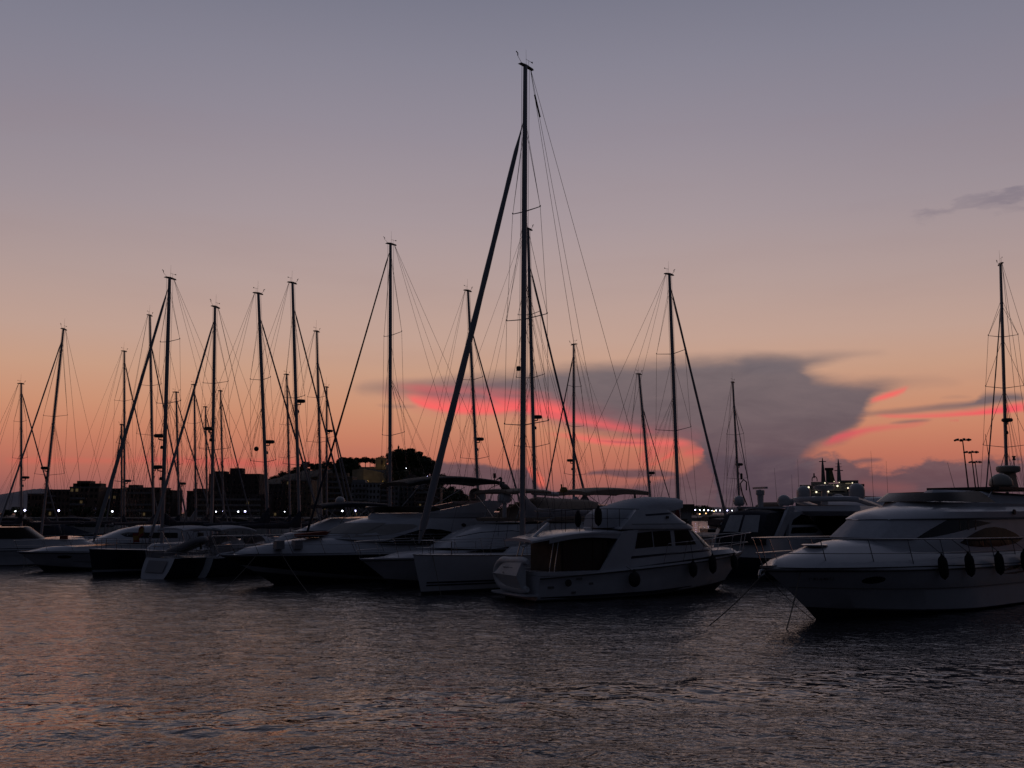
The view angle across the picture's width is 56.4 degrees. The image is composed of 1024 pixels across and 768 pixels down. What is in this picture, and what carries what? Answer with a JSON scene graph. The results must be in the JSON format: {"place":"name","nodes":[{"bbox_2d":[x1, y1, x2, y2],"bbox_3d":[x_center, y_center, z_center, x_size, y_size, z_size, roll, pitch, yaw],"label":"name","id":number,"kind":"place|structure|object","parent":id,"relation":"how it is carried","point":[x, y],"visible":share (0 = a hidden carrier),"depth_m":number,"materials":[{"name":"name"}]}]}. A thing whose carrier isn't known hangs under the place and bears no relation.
{"place":"outdoors","nodes":[
{"label":"outdoors","id":0,"kind":"place"},
{"bbox_2d":[0,488,44,512],"bbox_3d":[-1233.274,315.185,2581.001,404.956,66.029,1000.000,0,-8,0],"label":"hills","id":1,"kind":"structure","parent":0,"point":[15,498],"depth_m":2348.57,"materials":[{"name":"grey"}]},
{"bbox_2d":[181,464,447,516],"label":"castle hill","id":2,"kind":"structure","parent":0,"point":[385,472],"depth_m":633.88,"materials":[{"name":"black"}]},
{"bbox_2d":[352,458,386,482],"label":"fortress","id":3,"kind":"structure","parent":2,"relation":"on","point":[365,473],"depth_m":608.84,"materials":[{"name":"stone"}]},
{"bbox_2d":[400,451,414,470],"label":"pine tree","id":4,"kind":"object","parent":2,"relation":"on","point":[410,454],"visible":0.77,"depth_m":635.94,"materials":[{"name":"green plant"}]},
{"bbox_2d":[411,457,429,470],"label":"pine tree","id":5,"kind":"object","parent":2,"relation":"on","point":[423,461],"visible":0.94,"depth_m":635.90,"materials":[{"name":"green plant"}]},
{"bbox_2d":[0,521,708,567],"bbox_3d":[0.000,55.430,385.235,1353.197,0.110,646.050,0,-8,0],"label":"water","id":6,"kind":"structure","parent":0,"point":[696,524],"depth_m":235.95,"materials":[{"name":"grey liquid"}]},
{"bbox_2d":[0,380,61,532],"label":"sailing yacht","id":7,"kind":"object","parent":6,"relation":"on","point":[19,520],"visible":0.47,"depth_m":83.70,"materials":[{"name":"silver metal"}]},
{"bbox_2d":[0,526,94,565],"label":"motor yacht","id":8,"kind":"object","parent":6,"relation":"on","point":[10,555],"visible":0.38,"depth_m":68.59,"materials":[{"name":"white plastic"}]},
{"bbox_2d":[0,517,106,536],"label":"motor boat","id":9,"kind":"object","parent":6,"relation":"on","point":[69,530],"visible":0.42,"depth_m":103.80,"materials":[{"name":"white paint"}]},
{"bbox_2d":[0,322,112,543],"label":"sailing yacht","id":10,"kind":"object","parent":6,"relation":"on","point":[45,520],"visible":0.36,"depth_m":75.14,"materials":[{"name":"silver metal"}]},
{"bbox_2d":[50,517,127,532],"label":"motor boat","id":11,"kind":"object","parent":6,"relation":"on","point":[90,528],"visible":0.2,"depth_m":106.39,"materials":[{"name":"white paint"}]},
{"bbox_2d":[47,347,159,542],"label":"sailing yacht","id":12,"kind":"object","parent":6,"relation":"on","point":[124,491],"visible":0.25,"depth_m":85.71,"materials":[{"name":"silver metal"}]},
{"bbox_2d":[104,422,150,533],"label":"sailing yacht","id":13,"kind":"object","parent":6,"relation":"on","point":[123,518],"visible":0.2,"depth_m":83.50,"materials":[{"name":"silver metal"}]},
{"bbox_2d":[71,310,187,543],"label":"sailing yacht","id":14,"kind":"object","parent":6,"relation":"on","point":[151,432],"visible":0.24,"depth_m":77.92,"materials":[{"name":"silver metal"}]},
{"bbox_2d":[115,517,159,527],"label":"motor boat","id":15,"kind":"object","parent":6,"relation":"on","point":[140,519],"visible":0.03,"depth_m":98.68,"materials":[{"name":"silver metal"}]},
{"bbox_2d":[119,391,216,532],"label":"sailing yacht","id":16,"kind":"object","parent":6,"relation":"on","point":[177,518],"visible":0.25,"depth_m":85.86,"materials":[{"name":"silver metal"}]},
{"bbox_2d":[138,381,230,531],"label":"sailing yacht","id":17,"kind":"object","parent":6,"relation":"on","point":[193,515],"visible":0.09,"depth_m":87.83,"materials":[{"name":"silver metal"}]},
{"bbox_2d":[166,406,234,536],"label":"sailing yacht","id":18,"kind":"object","parent":6,"relation":"on","point":[206,488],"visible":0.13,"depth_m":91.71,"materials":[{"name":"silver metal"}]},
{"bbox_2d":[172,388,254,539],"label":"sailing yacht","id":19,"kind":"object","parent":6,"relation":"on","point":[222,490],"visible":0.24,"depth_m":85.87,"materials":[{"name":"silver metal"}]},
{"bbox_2d":[208,517,297,537],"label":"motor boat","id":20,"kind":"object","parent":6,"relation":"on","point":[259,531],"visible":0.08,"depth_m":102.76,"materials":[{"name":"white paint"}]},
{"bbox_2d":[234,365,315,543],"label":"sailing yacht","id":21,"kind":"object","parent":6,"relation":"on","point":[289,517],"visible":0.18,"depth_m":83.75,"materials":[{"name":"silver metal"}]},
{"bbox_2d":[253,517,301,529],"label":"motor boat","id":22,"kind":"object","parent":6,"relation":"on","point":[271,519],"visible":0.02,"depth_m":107.91,"materials":[{"name":"black paint"}]},
{"bbox_2d":[249,320,356,531],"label":"sailing yacht","id":23,"kind":"object","parent":6,"relation":"on","point":[305,524],"visible":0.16,"depth_m":70.10,"materials":[{"name":"silver metal"}]},
{"bbox_2d":[272,386,350,537],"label":"sailing yacht","id":24,"kind":"object","parent":6,"relation":"on","point":[325,461],"visible":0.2,"depth_m":85.80,"materials":[{"name":"silver metal"}]},
{"bbox_2d":[545,340,627,502],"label":"sailing yacht","id":25,"kind":"object","parent":6,"relation":"on","point":[573,419],"visible":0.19,"depth_m":80.31,"materials":[{"name":"silver metal"}]},
{"bbox_2d":[608,370,674,512],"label":"sailing yacht","id":26,"kind":"object","parent":6,"relation":"on","point":[644,432],"visible":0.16,"depth_m":78.02,"materials":[{"name":"silver metal"}]},
{"bbox_2d":[700,515,723,531],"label":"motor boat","id":27,"kind":"object","parent":6,"relation":"on","point":[710,528],"visible":0.12,"depth_m":147.41,"materials":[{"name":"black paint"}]},
{"bbox_2d":[706,518,723,544],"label":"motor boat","id":28,"kind":"object","parent":6,"relation":"on","point":[715,522],"visible":0.04,"depth_m":91.31,"materials":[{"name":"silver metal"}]},
{"bbox_2d":[701,381,752,547],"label":"sailing yacht","id":29,"kind":"object","parent":6,"relation":"on","point":[737,465],"visible":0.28,"depth_m":77.84,"materials":[{"name":"silver metal"}]},
{"bbox_2d":[954,438,971,486],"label":"floodlight mast","id":30,"kind":"object","parent":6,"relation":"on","point":[961,440],"visible":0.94,"depth_m":299.23,"materials":[{"name":"grey metal"}]},
{"bbox_2d":[965,451,978,486],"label":"floodlight mast","id":31,"kind":"object","parent":6,"relation":"on","point":[970,452],"visible":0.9,"depth_m":338.75,"materials":[{"name":"black metal"}]},
{"bbox_2d":[968,461,981,486],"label":"floodlight mast","id":32,"kind":"object","parent":6,"relation":"on","point":[975,462],"visible":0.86,"depth_m":388.32,"materials":[{"name":"black metal"}]},
{"bbox_2d":[0,514,723,520],"bbox_3d":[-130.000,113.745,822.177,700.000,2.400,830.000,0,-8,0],"label":"quay","id":33,"kind":"structure","parent":0,"point":[694,518],"depth_m":420.81,"materials":[{"name":"concrete"}]},
{"bbox_2d":[8,507,18,516],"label":"evergreen tree","id":34,"kind":"object","parent":33,"relation":"on","point":[13,510],"visible":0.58,"depth_m":432.48,"materials":[{"name":"green plant"}]},
{"bbox_2d":[26,493,43,516],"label":"apartment block","id":35,"kind":"structure","parent":33,"relation":"on","point":[34,498],"depth_m":466.58,"materials":[{"name":"grey"}]},
{"bbox_2d":[45,489,69,516],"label":"apartment block","id":36,"kind":"structure","parent":33,"relation":"on","point":[58,500],"depth_m":456.40,"materials":[{"name":"grey"}]},
{"bbox_2d":[68,481,107,516],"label":"apartment block","id":37,"kind":"structure","parent":33,"relation":"on","point":[77,493],"depth_m":452.06,"materials":[{"name":"grey"}]},
{"bbox_2d":[107,488,120,516],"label":"apartment block","id":38,"kind":"structure","parent":33,"relation":"on","point":[117,492],"depth_m":461.41,"materials":[{"name":"brick"}]},
{"bbox_2d":[126,485,170,516],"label":"apartment block","id":39,"kind":"structure","parent":33,"relation":"on","point":[145,513],"depth_m":448.65,"materials":[{"name":"grey"}]},
{"bbox_2d":[166,490,182,516],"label":"apartment block","id":40,"kind":"structure","parent":33,"relation":"on","point":[173,508],"depth_m":460.36,"materials":[{"name":"brick"}]},
{"bbox_2d":[186,489,217,516],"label":"apartment block","id":41,"kind":"structure","parent":33,"relation":"on","point":[189,500],"depth_m":466.71,"materials":[{"name":"brick"}]},
{"bbox_2d":[191,494,274,516],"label":"apartment block","id":42,"kind":"structure","parent":33,"relation":"on","point":[260,511],"depth_m":451.13,"materials":[{"name":"brick"}]},
{"bbox_2d":[208,467,264,493],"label":"apartment block","id":43,"kind":"structure","parent":33,"relation":"on","point":[254,488],"depth_m":497.67,"materials":[{"name":"brick"}]},
{"bbox_2d":[269,484,285,516],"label":"apartment block","id":44,"kind":"structure","parent":33,"relation":"on","point":[278,500],"depth_m":467.00,"materials":[{"name":"brick"}]},
{"bbox_2d":[281,480,317,516],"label":"apartment block","id":45,"kind":"structure","parent":33,"relation":"on","point":[303,500],"depth_m":472.00,"materials":[{"name":"grey"}]},
{"bbox_2d":[323,473,356,516],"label":"apartment block","id":46,"kind":"structure","parent":33,"relation":"on","point":[335,486],"depth_m":462.00,"materials":[{"name":"grey"}]},
{"bbox_2d":[351,480,383,516],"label":"apartment block","id":47,"kind":"structure","parent":33,"relation":"on","point":[363,491],"depth_m":456.97,"materials":[{"name":"grey"}]},
{"bbox_2d":[380,486,400,505],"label":"apartment block","id":48,"kind":"structure","parent":33,"relation":"on","point":[384,494],"depth_m":458.89,"materials":[{"name":"grey"}]},
{"bbox_2d":[400,478,417,506],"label":"apartment block","id":49,"kind":"structure","parent":33,"relation":"on","point":[409,492],"depth_m":466.90,"materials":[{"name":"grey"}]},
{"bbox_2d":[414,488,442,506],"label":"apartment block","id":50,"kind":"structure","parent":33,"relation":"on","point":[422,496],"depth_m":461.78,"materials":[{"name":"grey"}]},
{"bbox_2d":[443,489,465,502],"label":"evergreen tree","id":51,"kind":"object","parent":33,"relation":"on","point":[446,495],"visible":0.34,"depth_m":550.64,"materials":[{"name":"green plant"}]},
{"bbox_2d":[699,505,712,515],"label":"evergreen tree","id":52,"kind":"object","parent":33,"relation":"on","point":[705,507],"visible":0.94,"depth_m":612.51,"materials":[{"name":"green plant"}]},
{"bbox_2d":[0,568,1023,767],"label":"water","id":53,"kind":"structure","parent":0,"point":[239,671],"depth_m":21.87,"materials":[{"name":"grey liquid"}]},
{"bbox_2d":[14,525,214,570],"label":"motor yacht","id":54,"kind":"object","parent":53,"relation":"on","point":[75,557],"visible":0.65,"depth_m":62.38,"materials":[{"name":"white plastic"}]},
{"bbox_2d":[121,532,177,537],"bbox_3d":[-24.389,10.162,64.235,3.658,0.410,0.361,3,-8,-21],"label":"window","id":55,"kind":"structure","parent":54,"relation":"in","point":[127,534],"depth_m":64.25,"materials":[{"name":"black glass"}]},
{"bbox_2d":[88,269,279,576],"bbox_3d":[-20.908,2.587,63.852,4.248,20.524,15.113,-5,-9,34],"label":"sailing yacht","id":56,"kind":"object","parent":53,"relation":"on","point":[111,562],"visible":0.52,"depth_m":60.69,"materials":[{"name":"black paint"}]},
{"bbox_2d":[145,299,292,556],"bbox_3d":[-19.221,3.550,65.732,4.393,19.114,15.514,-3,-8,22],"label":"sailing yacht","id":57,"kind":"object","parent":53,"relation":"on","point":[213,518],"visible":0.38,"depth_m":63.81,"materials":[{"name":"silver metal"}]},
{"bbox_2d":[141,287,320,578],"bbox_3d":[-16.706,2.679,61.855,3.327,19.812,14.469,-5,-9,33],"label":"sailing yacht","id":58,"kind":"object","parent":53,"relation":"on","point":[176,567],"visible":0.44,"depth_m":59.11,"materials":[{"name":"black paint"}]},
{"bbox_2d":[133,524,147,554],"bbox_3d":[-21.875,9.079,56.112,1.013,1.906,0.327,-2,-8,14],"label":"flag","id":59,"kind":"object","parent":58,"relation":"attached to","point":[138,535],"visible":1,"depth_m":56.12,"materials":[{"name":"brown fabric"}]},
{"bbox_2d":[164,532,208,554],"bbox_3d":[-19.007,9.364,56.086,2.959,1.313,1.198,-5,-9,32],"label":"inflatable dinghy","id":60,"kind":"object","parent":58,"relation":"hanging from","point":[200,539],"visible":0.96,"depth_m":55.52,"materials":[{"name":"black plastic"}]},
{"bbox_2d":[189,277,348,577],"bbox_3d":[-14.901,2.343,63.466,3.333,20.905,14.445,-5,-9,32],"label":"sailing yacht","id":61,"kind":"object","parent":53,"relation":"on","point":[219,567],"visible":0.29,"depth_m":62.81,"materials":[{"name":"black paint"}]},
{"bbox_2d":[267,497,387,542],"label":"motor yacht","id":62,"kind":"object","parent":53,"relation":"on","point":[327,524],"visible":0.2,"depth_m":61.13,"materials":[{"name":"white plastic"}]},
{"bbox_2d":[210,473,504,583],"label":"motor yacht","id":63,"kind":"object","parent":53,"relation":"on","point":[330,556],"visible":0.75,"depth_m":52.19,"materials":[{"name":"black paint"}]},
{"bbox_2d":[381,529,451,543],"bbox_3d":[-5.280,8.562,53.687,4.755,0.840,0.180,5,-9,-33],"label":"window","id":64,"kind":"structure","parent":63,"relation":"in","point":[441,533],"depth_m":53.83,"materials":[{"name":"black glass"}]},
{"bbox_2d":[305,236,496,537],"bbox_3d":[-6.000,1.350,63.782,17.014,22.956,4.828,6,-10,-37],"label":"sailing yacht","id":65,"kind":"object","parent":53,"relation":"on","point":[390,388],"visible":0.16,"depth_m":62.55,"materials":[{"name":"silver metal"}]},
{"bbox_2d":[390,285,519,504],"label":"sailing yacht","id":66,"kind":"object","parent":53,"relation":"on","point":[473,400],"visible":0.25,"depth_m":66.34,"materials":[{"name":"silver metal"}]},
{"bbox_2d":[354,488,599,587],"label":"motor yacht","id":67,"kind":"object","parent":53,"relation":"on","point":[396,569],"visible":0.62,"depth_m":51.38,"materials":[{"name":"white plastic"}]},
{"bbox_2d":[469,544,529,552],"bbox_3d":[0.242,8.886,51.888,7.031,0.480,0.360,6,-10,-37],"label":"window","id":68,"kind":"structure","parent":67,"relation":"in","point":[503,549],"depth_m":50.83,"materials":[{"name":"black glass"}]},
{"bbox_2d":[495,477,509,488],"bbox_3d":[-0.530,5.505,53.042,0.955,0.720,0.340,4,-8,-25],"label":"bird","id":69,"kind":"object","parent":67,"relation":"on","point":[502,485],"visible":0.91,"depth_m":52.94},
{"bbox_2d":[423,225,583,529],"bbox_3d":[0.304,0.455,60.993,4.972,23.990,17.514,-6,-10,40],"label":"sailing yacht","id":70,"kind":"object","parent":53,"relation":"on","point":[533,415],"visible":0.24,"depth_m":62.63,"materials":[{"name":"black metal"}]},
{"bbox_2d":[411,51,648,594],"bbox_3d":[1.885,-3.690,52.866,4.942,30.050,19.496,-7,-10,42],"label":"sailing yacht","id":71,"kind":"object","parent":53,"relation":"on","point":[463,572],"visible":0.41,"depth_m":49.70,"materials":[{"name":"silver metal"}]},
{"bbox_2d":[553,484,648,528],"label":"motor yacht","id":72,"kind":"object","parent":53,"relation":"on","point":[605,491],"visible":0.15,"depth_m":60.34,"materials":[{"name":"black plastic"}]},
{"bbox_2d":[491,494,750,602],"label":"motor yacht","id":73,"kind":"object","parent":53,"relation":"on","point":[648,539],"visible":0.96,"depth_m":43.05,"materials":[{"name":"white plastic"}]},
{"bbox_2d":[493,556,529,593],"bbox_3d":[-0.151,8.311,41.796,0.660,1.563,2.999,4,-9,-28],"label":"inflatable tender","id":74,"kind":"object","parent":73,"relation":"on","point":[509,573],"visible":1,"depth_m":41.25,"materials":[{"name":"grey plastic"}]},
{"bbox_2d":[575,510,580,526],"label":"fender","id":75,"kind":"object","parent":73,"relation":"hanging from","point":[577,519],"visible":1,"depth_m":41.87,"materials":[{"name":"black rubber"}]},
{"bbox_2d":[594,506,601,525],"bbox_3d":[3.834,5.872,42.491,0.347,0.920,0.347,4,-9,-28],"label":"fender","id":76,"kind":"object","parent":73,"relation":"hanging from","point":[598,516],"visible":1,"depth_m":42.36,"materials":[{"name":"black rubber"}]},
{"bbox_2d":[626,566,640,586],"bbox_3d":[5.387,8.506,42.154,0.531,0.890,0.601,2,-8,-14],"label":"fender","id":77,"kind":"object","parent":73,"relation":"hanging from","point":[634,579],"visible":1,"depth_m":41.93,"materials":[{"name":"black plastic"}]},
{"bbox_2d":[635,531,652,548],"bbox_3d":[5.981,7.082,43.391,1.020,0.760,0.078,4,-9,-28],"label":"window","id":78,"kind":"structure","parent":73,"relation":"in","point":[644,539],"depth_m":43.40,"materials":[{"name":"black glass"}]},
{"bbox_2d":[653,531,671,546],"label":"window","id":79,"kind":"structure","parent":73,"relation":"in","point":[661,538],"depth_m":43.87,"materials":[{"name":"black glass"}]},
{"bbox_2d":[674,530,695,545],"bbox_3d":[8.064,7.166,44.541,1.260,0.700,0.136,4,-9,-28],"label":"window","id":80,"kind":"structure","parent":73,"relation":"in","point":[680,535],"depth_m":44.45,"materials":[{"name":"black glass"}]},
{"bbox_2d":[689,541,696,577],"bbox_3d":[8.356,8.036,44.150,0.388,1.812,0.396,4,-9,-28],"label":"fender","id":81,"kind":"object","parent":73,"relation":"hanging from","point":[693,569],"visible":1,"depth_m":43.95,"materials":[{"name":"black plastic"}]},
{"bbox_2d":[709,537,716,573],"bbox_3d":[9.455,8.100,45.064,0.360,1.697,0.360,-1,-8,6],"label":"fender","id":82,"kind":"object","parent":73,"relation":"hanging from","point":[712,563],"visible":1,"depth_m":44.89,"materials":[{"name":"black plastic"}]},
{"bbox_2d":[730,540,737,569],"bbox_3d":[10.807,8.253,46.562,0.340,1.602,0.340,-4,-9,28],"label":"fender","id":83,"kind":"object","parent":73,"relation":"hanging from","point":[734,561],"visible":1,"depth_m":46.40,"materials":[{"name":"black plastic"}]},
{"bbox_2d":[558,265,726,536],"bbox_3d":[8.222,1.926,58.354,17.014,20.374,4.828,7,-10,-41],"label":"sailing yacht","id":84,"kind":"object","parent":53,"relation":"on","point":[673,370],"visible":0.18,"depth_m":60.50,"materials":[{"name":"black metal"}]},
{"bbox_2d":[714,469,827,579],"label":"motor yacht","id":85,"kind":"object","parent":53,"relation":"on","point":[780,517],"visible":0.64,"depth_m":55.58,"materials":[{"name":"black paint"}]},
{"bbox_2d":[723,515,742,531],"bbox_3d":[12.954,8.161,55.966,0.588,0.960,1.052,7,-10,-41],"label":"canopy window","id":86,"kind":"structure","parent":85,"relation":"in","point":[733,523],"depth_m":55.93,"materials":[{"name":"grey plastic"}]},
{"bbox_2d":[741,515,759,531],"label":"canopy window","id":87,"kind":"structure","parent":85,"relation":"in","point":[751,522],"depth_m":55.15,"materials":[{"name":"grey glass"}]},
{"bbox_2d":[791,514,814,524],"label":"window","id":88,"kind":"structure","parent":85,"relation":"in","point":[802,519],"depth_m":57.45,"materials":[{"name":"black glass"}]},
{"bbox_2d":[791,527,817,532],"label":"window","id":89,"kind":"structure","parent":85,"relation":"in","point":[794,529],"depth_m":57.26,"materials":[{"name":"black glass"}]},
{"bbox_2d":[790,461,887,537],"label":"motor yacht","id":90,"kind":"object","parent":53,"relation":"on","point":[829,515],"visible":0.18,"depth_m":57.71,"materials":[{"name":"white plastic"}]},
{"bbox_2d":[815,516,848,537],"bbox_3d":[20.345,9.187,58.802,3.400,2.100,0.100,-7,-10,43],"label":"saloon door","id":91,"kind":"structure","parent":90,"relation":"in","point":[828,525],"depth_m":59.36,"materials":[{"name":"black glass"}]},
{"bbox_2d":[751,434,1023,618],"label":"motor yacht","id":92,"kind":"object","parent":53,"relation":"on","point":[880,561],"visible":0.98,"depth_m":35.95,"materials":[{"name":"white plastic"}]},
{"bbox_2d":[709,571,765,625],"bbox_3d":[7.690,7.327,32.666,2.463,1.977,0.040,2,-8,-15],"label":"mooring line","id":93,"kind":"object","parent":92,"relation":"attached to","point":[736,601],"visible":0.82,"depth_m":32.64,"materials":[{"name":"fabric"}]},
{"bbox_2d":[786,572,800,629],"bbox_3d":[9.408,7.163,31.925,0.044,2.107,2.233,-5,-9,32],"label":"mooring line","id":94,"kind":"object","parent":92,"relation":"attached to","point":[793,601],"visible":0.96,"depth_m":31.91,"materials":[{"name":"fabric"}]},
{"bbox_2d":[924,540,948,579],"bbox_3d":[15.618,6.455,35.046,0.912,1.475,0.350,4,-8,-25],"label":"fender","id":95,"kind":"object","parent":92,"relation":"hanging from","point":[943,567],"visible":1,"depth_m":35.00,"materials":[{"name":"black plastic"}]},
{"bbox_2d":[918,520,989,537],"bbox_3d":[17.401,5.663,37.388,5.456,0.700,0.220,5,-9,-34],"label":"window","id":96,"kind":"structure","parent":92,"relation":"in","point":[948,526],"depth_m":37.11,"materials":[{"name":"black glass"}]},
{"bbox_2d":[952,540,975,576],"bbox_3d":[17.097,6.588,36.075,0.905,1.422,0.348,4,-9,-27],"label":"fender","id":97,"kind":"object","parent":92,"relation":"hanging from","point":[969,562],"visible":1,"depth_m":36.04,"materials":[{"name":"black plastic"}]},
{"bbox_2d":[960,527,1021,546],"bbox_3d":[19.404,6.178,38.672,5.250,0.780,0.167,6,-10,-38],"label":"window","id":98,"kind":"structure","parent":92,"relation":"in","point":[991,532],"depth_m":38.66,"materials":[{"name":"black glass"}]},
{"bbox_2d":[983,539,1004,574],"bbox_3d":[18.991,6.819,37.581,0.893,1.430,0.346,4,-9,-28],"label":"fender","id":99,"kind":"object","parent":92,"relation":"hanging from","point":[999,563],"visible":1,"depth_m":37.55,"materials":[{"name":"black plastic"}]},
{"bbox_2d":[1010,539,1023,569],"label":"fender","id":100,"kind":"object","parent":92,"relation":"hanging from","point":[1022,558],"visible":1,"depth_m":39.12,"materials":[{"name":"black plastic"}]},
{"bbox_2d":[980,255,1023,493],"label":"sailing yacht","id":101,"kind":"object","parent":53,"relation":"on","point":[1005,420],"visible":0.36,"depth_m":58.44,"materials":[{"name":"black metal"}]},
{"bbox_2d":[0,0,1023,511],"label":"sky","id":102,"kind":"structure","parent":0,"point":[832,191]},
{"bbox_2d":[696,532,715,541],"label":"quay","id":103,"kind":"structure","parent":0,"point":[707,535],"depth_m":115.71,"materials":[{"name":"concrete"}]},
{"bbox_2d":[671,504,694,524],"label":"harbour office","id":104,"kind":"structure","parent":103,"relation":"on","point":[685,516],"depth_m":110.83,"materials":[{"name":"brick"}]},
{"bbox_2d":[713,507,745,512],"bbox_3d":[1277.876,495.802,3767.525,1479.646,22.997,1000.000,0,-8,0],"label":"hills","id":105,"kind":"structure","parent":0,"point":[718,509],"depth_m":3510.61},
{"label":"sea","id":106,"kind":"structure","parent":0,"visible":0},
{"bbox_2d":[795,458,863,505],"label":"ferry","id":107,"kind":"object","parent":106,"relation":"on","point":[842,487],"visible":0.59,"depth_m":422.81,"materials":[{"name":"white metal"}]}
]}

